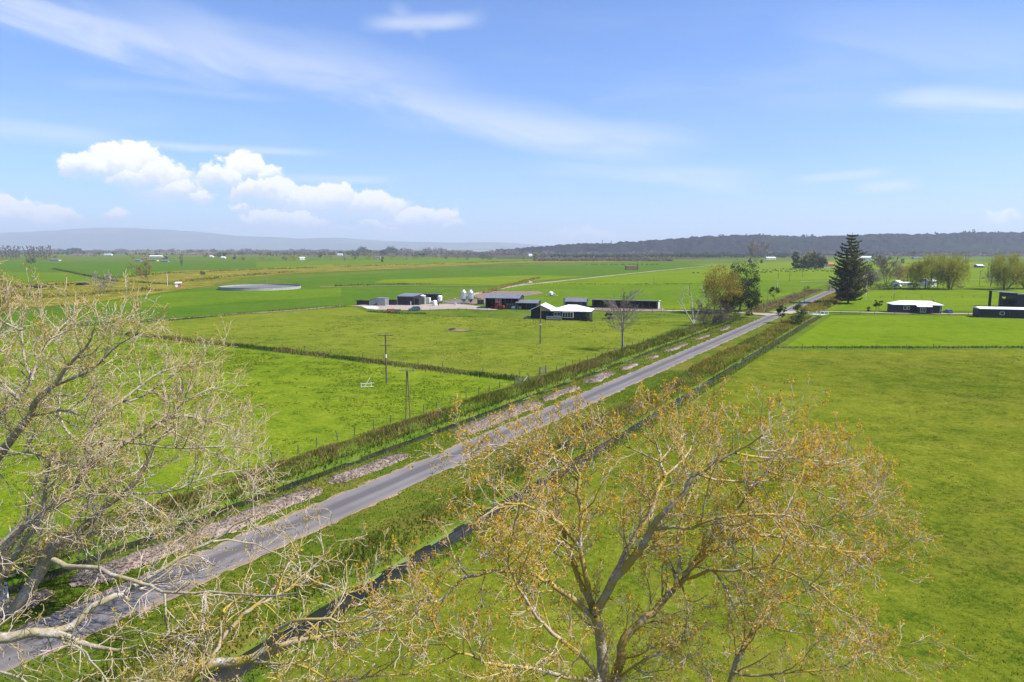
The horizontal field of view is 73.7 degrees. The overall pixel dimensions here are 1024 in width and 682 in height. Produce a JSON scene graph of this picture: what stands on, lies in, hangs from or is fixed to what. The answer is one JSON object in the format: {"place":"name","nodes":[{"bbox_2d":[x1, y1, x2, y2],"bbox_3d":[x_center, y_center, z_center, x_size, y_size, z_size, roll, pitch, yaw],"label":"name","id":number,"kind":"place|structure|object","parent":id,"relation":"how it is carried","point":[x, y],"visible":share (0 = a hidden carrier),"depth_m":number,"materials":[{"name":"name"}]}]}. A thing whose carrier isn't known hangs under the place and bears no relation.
{"place":"outdoors","nodes":[
{"label":"outdoors","id":0,"kind":"place"},
{"bbox_2d":[3,250,495,257],"bbox_3d":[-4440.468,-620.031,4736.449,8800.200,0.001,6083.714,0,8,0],"label":"orchard ground","id":1,"kind":"structure","parent":0,"point":[378,254],"depth_m":3069.82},
{"bbox_2d":[69,249,214,255],"bbox_3d":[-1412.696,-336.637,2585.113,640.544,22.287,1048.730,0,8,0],"label":"bare shelterbelt","id":2,"kind":"object","parent":1,"relation":"on","point":[177,252],"visible":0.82,"depth_m":2549.30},
{"bbox_2d":[0,248,340,256],"bbox_3d":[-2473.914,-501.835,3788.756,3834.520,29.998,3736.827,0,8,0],"label":"distant trees","id":3,"kind":"object","parent":1,"relation":"on","point":[246,250],"visible":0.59,"depth_m":3730.46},
{"bbox_2d":[58,246,397,252],"bbox_3d":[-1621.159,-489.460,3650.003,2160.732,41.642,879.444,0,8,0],"label":"pine wood","id":4,"kind":"object","parent":1,"relation":"on","point":[387,250],"visible":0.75,"depth_m":3308.75,"materials":[{"name":"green plant"}]},
{"bbox_2d":[0,250,533,255],"bbox_3d":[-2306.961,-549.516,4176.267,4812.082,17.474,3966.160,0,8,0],"label":"distant trees","id":5,"kind":"object","parent":1,"relation":"on","point":[269,253],"visible":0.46,"depth_m":2568.96,"materials":[{"name":"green plant"}]},
{"bbox_2d":[0,227,544,248],"bbox_3d":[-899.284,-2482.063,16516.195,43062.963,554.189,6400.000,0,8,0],"label":"mountains","id":6,"kind":"structure","parent":0,"point":[111,238],"depth_m":15215.18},
{"bbox_2d":[0,260,658,308],"bbox_3d":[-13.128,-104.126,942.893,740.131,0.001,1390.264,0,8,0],"label":"rough ground","id":7,"kind":"structure","parent":0,"point":[160,278],"depth_m":508.28,"materials":[{"name":"plant"}]},
{"bbox_2d":[15,289,162,297],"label":"tussock","id":8,"kind":"object","parent":7,"relation":"on","point":[93,293],"visible":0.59,"depth_m":353.01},
{"bbox_2d":[85,271,118,292],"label":"pale tree","id":9,"kind":"object","parent":7,"relation":"on","point":[104,280],"visible":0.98,"depth_m":363.86,"materials":[{"name":"plant"}]},
{"bbox_2d":[166,271,291,281],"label":"tussock","id":10,"kind":"object","parent":7,"relation":"on","point":[252,274],"visible":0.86,"depth_m":567.37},
{"bbox_2d":[4,304,777,593],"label":"ditch water","id":11,"kind":"structure","parent":0,"point":[55,573],"depth_m":69.72,"materials":[{"name":"liquid"}]},
{"bbox_2d":[347,358,740,585],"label":"pond weed","id":12,"kind":"object","parent":11,"relation":"on","point":[404,559],"visible":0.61,"depth_m":58.07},
{"bbox_2d":[0,270,877,673],"bbox_3d":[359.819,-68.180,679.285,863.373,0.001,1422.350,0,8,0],"label":"road","id":13,"kind":"structure","parent":0,"point":[368,494],"depth_m":60.35,"materials":[{"name":"asphalt"}]},
{"bbox_2d":[0,249,1023,681],"bbox_3d":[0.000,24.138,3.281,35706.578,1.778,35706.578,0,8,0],"label":"ground","id":14,"kind":"structure","parent":0,"point":[470,313],"depth_m":235.20,"materials":[{"name":"plant"}]},
{"bbox_2d":[0,590,54,620],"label":"dry debris","id":15,"kind":"object","parent":14,"relation":"on","point":[29,606],"visible":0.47,"depth_m":46.50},
{"bbox_2d":[0,261,83,270],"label":"paddock","id":16,"kind":"structure","parent":14,"relation":"on","point":[21,266],"depth_m":899.25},
{"bbox_2d":[0,272,93,281],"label":"paddock","id":17,"kind":"structure","parent":14,"relation":"on","point":[52,276],"depth_m":561.74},
{"bbox_2d":[53,268,173,284],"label":"boundary","id":18,"kind":"object","parent":14,"relation":"on","point":[105,278],"visible":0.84,"depth_m":535.98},
{"bbox_2d":[127,255,155,285],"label":"budding tree","id":19,"kind":"object","parent":14,"relation":"on","point":[146,269],"visible":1,"depth_m":400.39,"materials":[{"name":"brown plant"}]},
{"bbox_2d":[0,260,297,617],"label":"roadside tree","id":20,"kind":"object","parent":14,"relation":"on","point":[88,462],"visible":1,"depth_m":42.19,"materials":[{"name":"grey plant"}]},
{"bbox_2d":[0,467,321,681],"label":"leaning tree","id":21,"kind":"object","parent":14,"relation":"on","point":[56,632],"visible":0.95,"depth_m":21.36,"materials":[{"name":"grey plant"}]},
{"bbox_2d":[69,261,274,278],"bbox_3d":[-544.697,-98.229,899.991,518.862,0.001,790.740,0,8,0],"label":"paddock","id":22,"kind":"structure","parent":14,"relation":"on","point":[117,268],"depth_m":899.57,"materials":[{"name":"plant"}]},
{"bbox_2d":[102,269,250,277],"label":"tussock","id":23,"kind":"object","parent":14,"relation":"on","point":[134,275],"visible":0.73,"depth_m":659.18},
{"bbox_2d":[84,288,340,306],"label":"paddock","id":24,"kind":"structure","parent":14,"relation":"on","point":[192,298],"depth_m":334.13,"materials":[{"name":"plant"}]},
{"bbox_2d":[80,305,346,325],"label":"boundary grass","id":25,"kind":"structure","parent":14,"relation":"on","point":[186,317],"depth_m":236.47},
{"bbox_2d":[0,285,456,330],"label":"paddock","id":26,"kind":"structure","parent":14,"relation":"on","point":[350,295],"depth_m":278.19,"materials":[{"name":"plant"}]},
{"bbox_2d":[0,277,21,314],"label":"edge willow","id":27,"kind":"object","parent":26,"relation":"on","point":[8,290],"visible":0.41,"depth_m":244.70,"materials":[{"name":"brown plant"}]},
{"bbox_2d":[0,382,499,540],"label":"wire fence","id":28,"kind":"object","parent":14,"relation":"on","point":[271,459],"visible":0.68,"depth_m":82.77,"materials":[{"name":"grey wood"}]},
{"bbox_2d":[0,336,513,549],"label":"paddock","id":29,"kind":"structure","parent":14,"relation":"on","point":[307,421],"depth_m":105.58,"materials":[{"name":"plant"}]},
{"bbox_2d":[0,338,501,486],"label":"pasture clumps","id":30,"kind":"object","parent":29,"relation":"on","point":[347,368],"visible":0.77,"depth_m":116.92,"materials":[{"name":"plant"}]},
{"bbox_2d":[399,369,413,419],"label":"power pole","id":31,"kind":"object","parent":29,"relation":"on","point":[406,370],"visible":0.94,"depth_m":95.65,"materials":[{"name":"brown wood"}]},
{"bbox_2d":[218,284,300,290],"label":"effluent pond","id":32,"kind":"structure","parent":14,"relation":"on","point":[256,287],"depth_m":404.96,"materials":[{"name":"liquid"}]},
{"bbox_2d":[4,397,525,594],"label":"water grass","id":33,"kind":"structure","parent":14,"relation":"on","point":[372,446],"depth_m":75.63,"materials":[{"name":"plant"}]},
{"bbox_2d":[136,334,474,373],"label":"dry grass","id":34,"kind":"structure","parent":14,"relation":"on","point":[289,351],"depth_m":154.04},
{"bbox_2d":[5,357,611,579],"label":"long grass","id":35,"kind":"structure","parent":14,"relation":"on","point":[527,386],"depth_m":87.38,"materials":[{"name":"plant"}]},
{"bbox_2d":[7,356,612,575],"bbox_3d":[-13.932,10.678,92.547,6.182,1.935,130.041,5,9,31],"label":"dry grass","id":36,"kind":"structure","parent":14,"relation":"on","point":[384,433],"depth_m":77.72,"materials":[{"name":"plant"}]},
{"bbox_2d":[119,332,519,381],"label":"rush band","id":37,"kind":"object","parent":14,"relation":"on","point":[356,358],"visible":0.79,"depth_m":148.95,"materials":[{"name":"plant"}]},
{"bbox_2d":[5,326,727,620],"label":"dry litter","id":38,"kind":"object","parent":14,"relation":"on","point":[239,514],"visible":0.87,"depth_m":63.88,"materials":[{"name":"plant"}]},
{"bbox_2d":[327,454,407,483],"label":"dry debris","id":39,"kind":"object","parent":14,"relation":"on","point":[374,469],"visible":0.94,"depth_m":74.21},
{"bbox_2d":[0,318,757,631],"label":"verge","id":40,"kind":"structure","parent":14,"relation":"on","point":[50,609],"depth_m":67.30,"materials":[{"name":"green plant"}]},
{"bbox_2d":[69,487,322,586],"bbox_3d":[-25.411,16.162,58.714,3.783,0.439,23.517,5,9,32],"label":"dry debris","id":41,"kind":"object","parent":40,"relation":"on","point":[222,529],"visible":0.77,"depth_m":55.36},
{"bbox_2d":[619,317,759,367],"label":"verge tufts","id":42,"kind":"object","parent":40,"relation":"on","point":[737,326],"visible":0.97,"depth_m":174.90,"materials":[{"name":"green plant"}]},
{"bbox_2d":[369,297,388,305],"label":"grey lean shed","id":43,"kind":"structure","parent":14,"relation":"on","point":[381,301],"depth_m":286.05,"materials":[{"name":"metal"}]},
{"bbox_2d":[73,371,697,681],"bbox_3d":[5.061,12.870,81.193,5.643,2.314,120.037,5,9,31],"label":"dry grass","id":44,"kind":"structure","parent":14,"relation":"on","point":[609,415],"depth_m":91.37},
{"bbox_2d":[81,307,703,376],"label":"paddock","id":45,"kind":"structure","parent":14,"relation":"on","point":[503,344],"depth_m":188.98,"materials":[{"name":"plant"}]},
{"bbox_2d":[154,314,659,371],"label":"pasture clumps","id":46,"kind":"object","parent":45,"relation":"on","point":[447,341],"visible":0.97,"depth_m":188.88,"materials":[{"name":"plant"}]},
{"bbox_2d":[602,288,642,347],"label":"bare tree","id":47,"kind":"object","parent":45,"relation":"on","point":[622,321],"visible":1,"depth_m":160.93,"materials":[{"name":"grey plant"}]},
{"bbox_2d":[73,371,712,681],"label":"long grass","id":48,"kind":"structure","parent":14,"relation":"on","point":[332,570],"depth_m":53.59,"materials":[{"name":"plant"}]},
{"bbox_2d":[256,258,532,267],"bbox_3d":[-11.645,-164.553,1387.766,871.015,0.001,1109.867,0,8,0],"label":"paddock","id":49,"kind":"structure","parent":14,"relation":"on","point":[297,263],"depth_m":1236.87,"materials":[{"name":"plant"}]},
{"bbox_2d":[0,315,807,681],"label":"verge","id":50,"kind":"structure","parent":14,"relation":"on","point":[416,495],"depth_m":52.20,"materials":[{"name":"green plant"}]},
{"bbox_2d":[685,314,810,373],"bbox_3d":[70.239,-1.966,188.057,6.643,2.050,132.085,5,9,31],"label":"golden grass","id":51,"kind":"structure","parent":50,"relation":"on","point":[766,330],"depth_m":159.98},
{"bbox_2d":[397,293,424,304],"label":"milking shed","id":52,"kind":"structure","parent":14,"relation":"on","point":[409,299],"depth_m":289.06,"materials":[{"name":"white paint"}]},
{"bbox_2d":[350,304,496,309],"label":"farm yard","id":53,"kind":"structure","parent":14,"relation":"on","point":[429,306],"depth_m":281.69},
{"bbox_2d":[6,278,863,658],"bbox_3d":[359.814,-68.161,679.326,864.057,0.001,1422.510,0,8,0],"label":"road shoulder","id":54,"kind":"object","parent":14,"relation":"on","point":[148,608],"visible":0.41,"depth_m":58.28},
{"bbox_2d":[374,275,584,284],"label":"paddock","id":55,"kind":"structure","parent":14,"relation":"on","point":[494,280],"depth_m":509.60,"materials":[{"name":"plant"}]},
{"bbox_2d":[278,262,705,287],"bbox_3d":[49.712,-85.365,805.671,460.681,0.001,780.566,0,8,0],"label":"paddock","id":56,"kind":"structure","parent":14,"relation":"on","point":[575,270],"depth_m":651.80,"materials":[{"name":"plant"}]},
{"bbox_2d":[443,291,541,303],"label":"bare yard","id":57,"kind":"structure","parent":14,"relation":"on","point":[481,296],"depth_m":362.55,"materials":[{"name":"soil"}]},
{"bbox_2d":[454,402,542,434],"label":"dry debris","id":58,"kind":"object","parent":14,"relation":"on","point":[479,424],"visible":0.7,"depth_m":95.78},
{"bbox_2d":[484,294,524,308],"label":"open barn","id":59,"kind":"structure","parent":14,"relation":"on","point":[508,301],"depth_m":274.14,"materials":[{"name":"grey metal"}]},
{"bbox_2d":[477,276,540,292],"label":"boundary grass","id":60,"kind":"structure","parent":14,"relation":"on","point":[506,285],"depth_m":432.14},
{"bbox_2d":[222,316,821,681],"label":"ditch edge grass","id":61,"kind":"structure","parent":14,"relation":"on","point":[789,335],"depth_m":63.20,"materials":[{"name":"plant"}]},
{"bbox_2d":[515,300,541,309],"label":"feed shed","id":62,"kind":"structure","parent":14,"relation":"on","point":[526,304],"depth_m":269.95,"materials":[{"name":"grey metal"}]},
{"bbox_2d":[523,303,593,320],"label":"farmhouse","id":63,"kind":"object","parent":14,"relation":"on","point":[566,312],"visible":1,"depth_m":230.41,"materials":[{"name":"white paint"}]},
{"bbox_2d":[565,297,587,306],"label":"implement shed","id":64,"kind":"structure","parent":14,"relation":"on","point":[576,301],"depth_m":278.56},
{"bbox_2d":[532,255,672,260],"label":"brown hedge","id":65,"kind":"object","parent":14,"relation":"on","point":[645,258],"visible":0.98,"depth_m":1288.02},
{"bbox_2d":[592,299,660,308],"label":"long calf shed","id":66,"kind":"structure","parent":14,"relation":"on","point":[638,303],"depth_m":278.87,"materials":[{"name":"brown wood"}]},
{"bbox_2d":[434,314,820,559],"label":"wire fence","id":67,"kind":"object","parent":14,"relation":"on","point":[637,424],"visible":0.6,"depth_m":95.76,"materials":[{"name":"grey wood"}]},
{"bbox_2d":[589,307,665,310],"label":"bare yard","id":68,"kind":"structure","parent":14,"relation":"on","point":[643,309],"depth_m":272.20,"materials":[{"name":"soil"}]},
{"bbox_2d":[511,316,745,400],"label":"water grass","id":69,"kind":"structure","parent":14,"relation":"on","point":[608,362],"depth_m":139.79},
{"bbox_2d":[257,350,1023,681],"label":"paddock","id":70,"kind":"structure","parent":14,"relation":"on","point":[997,468],"depth_m":54.44,"materials":[{"name":"plant"}]},
{"bbox_2d":[0,641,98,681],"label":"overhead wires","id":71,"kind":"object","parent":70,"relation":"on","point":[39,662],"visible":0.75,"depth_m":26.14,"materials":[{"name":"metal"}]},
{"bbox_2d":[157,484,445,681],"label":"twiggy tree","id":72,"kind":"object","parent":70,"relation":"on","point":[191,674],"visible":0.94,"depth_m":20.26,"materials":[{"name":"beige plant"}]},
{"bbox_2d":[375,356,1023,681],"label":"pasture clumps","id":73,"kind":"object","parent":70,"relation":"on","point":[874,490],"visible":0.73,"depth_m":68.36,"materials":[{"name":"plant"}]},
{"bbox_2d":[334,372,979,681],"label":"spreading tree","id":74,"kind":"object","parent":14,"relation":"on","point":[593,611],"visible":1,"depth_m":23.10,"materials":[{"name":"yellow plant"}]},
{"bbox_2d":[497,279,829,306],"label":"paddock","id":75,"kind":"structure","parent":14,"relation":"on","point":[669,294],"depth_m":389.15,"materials":[{"name":"plant"}]},
{"bbox_2d":[500,266,836,308],"bbox_3d":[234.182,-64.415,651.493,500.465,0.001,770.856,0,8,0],"label":"paddock","id":76,"kind":"structure","parent":14,"relation":"on","point":[677,276],"depth_m":562.62,"materials":[{"name":"plant"}]},
{"bbox_2d":[677,285,710,322],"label":"dead tree","id":77,"kind":"object","parent":14,"relation":"on","point":[692,321],"visible":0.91,"depth_m":221.22,"materials":[{"name":"grey wood"}]},
{"bbox_2d":[584,317,810,450],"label":"water grass","id":78,"kind":"structure","parent":14,"relation":"on","point":[766,343],"depth_m":138.18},
{"bbox_2d":[687,298,732,324],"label":"bare shrub","id":79,"kind":"object","parent":14,"relation":"on","point":[702,319],"visible":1,"depth_m":212.78,"materials":[{"name":"grey plant"}]},
{"bbox_2d":[693,262,747,312],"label":"golden poplar","id":80,"kind":"object","parent":14,"relation":"on","point":[722,282],"visible":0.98,"depth_m":251.02,"materials":[{"name":"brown plant"}]},
{"bbox_2d":[716,292,742,311],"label":"dark evergreen","id":81,"kind":"object","parent":14,"relation":"on","point":[735,302],"visible":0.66,"depth_m":254.07,"materials":[{"name":"green plant"}]},
{"bbox_2d":[721,254,762,311],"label":"dark evergreen","id":82,"kind":"object","parent":14,"relation":"on","point":[750,280],"visible":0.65,"depth_m":256.99,"materials":[{"name":"green plant"}]},
{"bbox_2d":[688,316,812,373],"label":"long grass","id":83,"kind":"structure","parent":14,"relation":"on","point":[752,339],"depth_m":166.09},
{"bbox_2d":[744,289,763,310],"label":"dark evergreen","id":84,"kind":"object","parent":14,"relation":"on","point":[755,302],"visible":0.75,"depth_m":263.92,"materials":[{"name":"green plant"}]},
{"bbox_2d":[746,237,770,261],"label":"bare poplar","id":85,"kind":"object","parent":14,"relation":"on","point":[752,249],"visible":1,"depth_m":1235.02,"materials":[{"name":"grey plant"}]},
{"bbox_2d":[746,289,821,312],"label":"dry grass","id":86,"kind":"structure","parent":14,"relation":"on","point":[785,301],"depth_m":303.60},
{"bbox_2d":[790,301,807,323],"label":"slender shrub","id":87,"kind":"object","parent":14,"relation":"on","point":[800,315],"visible":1,"depth_m":216.00,"materials":[{"name":"green plant"}]},
{"bbox_2d":[796,292,842,312],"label":"golden grass","id":88,"kind":"structure","parent":14,"relation":"on","point":[816,305],"depth_m":285.43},
{"bbox_2d":[697,259,1023,270],"bbox_3d":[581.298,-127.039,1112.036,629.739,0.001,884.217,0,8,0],"label":"paddock","id":89,"kind":"structure","parent":14,"relation":"on","point":[782,264],"depth_m":1010.55,"materials":[{"name":"plant"}]},
{"bbox_2d":[859,262,881,289],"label":"dark evergreen","id":90,"kind":"object","parent":14,"relation":"on","point":[870,279],"visible":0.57,"depth_m":388.81,"materials":[{"name":"green plant"}]},
{"bbox_2d":[771,345,1023,348],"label":"boundary grass","id":91,"kind":"structure","parent":14,"relation":"on","point":[882,347],"depth_m":165.95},
{"bbox_2d":[773,344,1023,349],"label":"wire fence","id":92,"kind":"object","parent":14,"relation":"on","point":[942,344],"visible":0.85,"depth_m":163.88,"materials":[{"name":"grey wood"}]},
{"bbox_2d":[787,315,1023,346],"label":"paddock","id":93,"kind":"structure","parent":14,"relation":"on","point":[862,330],"depth_m":198.14,"materials":[{"name":"plant"}]},
{"bbox_2d":[972,306,1023,317],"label":"long outbuilding","id":94,"kind":"structure","parent":93,"relation":"on","point":[998,312],"depth_m":236.95,"materials":[{"name":"metal"}]},
{"bbox_2d":[887,300,943,313],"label":"bungalow","id":95,"kind":"object","parent":14,"relation":"on","point":[918,307],"visible":0.96,"depth_m":253.32,"materials":[{"name":"white paint"}]},
{"bbox_2d":[826,290,1023,310],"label":"paddock","id":96,"kind":"structure","parent":14,"relation":"on","point":[964,300],"depth_m":328.07,"materials":[{"name":"plant"}]},
{"bbox_2d":[829,234,869,303],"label":"norfolk pine","id":97,"kind":"object","parent":96,"relation":"on","point":[849,289],"visible":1,"depth_m":294.36,"materials":[{"name":"green plant"}]},
{"bbox_2d":[982,251,1023,289],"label":"willow","id":98,"kind":"object","parent":96,"relation":"on","point":[1015,273],"visible":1,"depth_m":394.14,"materials":[{"name":"green plant"}]},
{"bbox_2d":[988,290,1023,306],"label":"lean to shed","id":99,"kind":"object","parent":96,"relation":"on","point":[1012,299],"visible":0.93,"depth_m":276.75,"materials":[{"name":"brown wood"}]},
{"bbox_2d":[902,253,951,288],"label":"willow","id":100,"kind":"object","parent":14,"relation":"on","point":[920,269],"visible":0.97,"depth_m":399.42,"materials":[{"name":"green plant"}]},
{"bbox_2d":[862,266,1022,287],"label":"paddock","id":101,"kind":"structure","parent":14,"relation":"on","point":[976,275],"depth_m":479.51,"materials":[{"name":"plant"}]},
{"bbox_2d":[874,252,906,284],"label":"bare tree","id":102,"kind":"object","parent":101,"relation":"on","point":[883,263],"visible":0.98,"depth_m":446.13,"materials":[{"name":"brown plant"}]},
{"bbox_2d":[932,252,971,288],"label":"willow","id":103,"kind":"object","parent":14,"relation":"on","point":[956,273],"visible":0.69,"depth_m":397.45,"materials":[{"name":"green plant"}]},
{"bbox_2d":[0,0,1023,249],"label":"sky","id":104,"kind":"structure","parent":0,"point":[536,122],"materials":[{"name":"blue"}]},
{"bbox_2d":[196,301,841,681],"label":"ditch water","id":105,"kind":"structure","parent":0,"point":[318,613],"depth_m":51.36,"materials":[{"name":"liquid"}]},
{"bbox_2d":[467,265,711,295],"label":"farm track","id":106,"kind":"structure","parent":0,"point":[580,278],"depth_m":523.33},
{"bbox_2d":[458,306,777,315],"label":"driveway","id":107,"kind":"structure","parent":0,"point":[767,314],"depth_m":263.48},
{"bbox_2d":[595,313,731,359],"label":"long grass","id":108,"kind":"structure","parent":0,"point":[663,337],"depth_m":172.58,"materials":[{"name":"plant"}]},
{"bbox_2d":[496,231,1023,254],"bbox_3d":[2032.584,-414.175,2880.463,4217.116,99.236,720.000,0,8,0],"label":"hills","id":109,"kind":"structure","parent":0,"point":[989,242],"depth_m":2769.87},
{"bbox_2d":[496,254,1023,258],"bbox_3d":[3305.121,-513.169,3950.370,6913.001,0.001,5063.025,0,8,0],"label":"orchard ground","id":110,"kind":"structure","parent":0,"point":[512,257],"depth_m":1749.73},
{"bbox_2d":[397,247,672,255],"bbox_3d":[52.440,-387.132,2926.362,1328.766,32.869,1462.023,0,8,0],"label":"bare orchard","id":111,"kind":"object","parent":110,"relation":"on","point":[455,252],"visible":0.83,"depth_m":2474.56,"materials":[{"name":"plant"}]},
{"bbox_2d":[532,250,1023,257],"bbox_3d":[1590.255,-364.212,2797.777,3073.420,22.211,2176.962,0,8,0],"label":"dark orchard","id":112,"kind":"object","parent":110,"relation":"on","point":[727,254],"visible":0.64,"depth_m":2076.93,"materials":[{"name":"green plant"}]},
{"bbox_2d":[768,249,1023,255],"bbox_3d":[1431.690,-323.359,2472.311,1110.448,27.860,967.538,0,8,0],"label":"bare orchard","id":113,"kind":"object","parent":110,"relation":"on","point":[922,254],"visible":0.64,"depth_m":2105.19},
{"bbox_2d":[775,311,972,313],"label":"driveway","id":114,"kind":"structure","parent":0,"point":[790,312],"depth_m":255.23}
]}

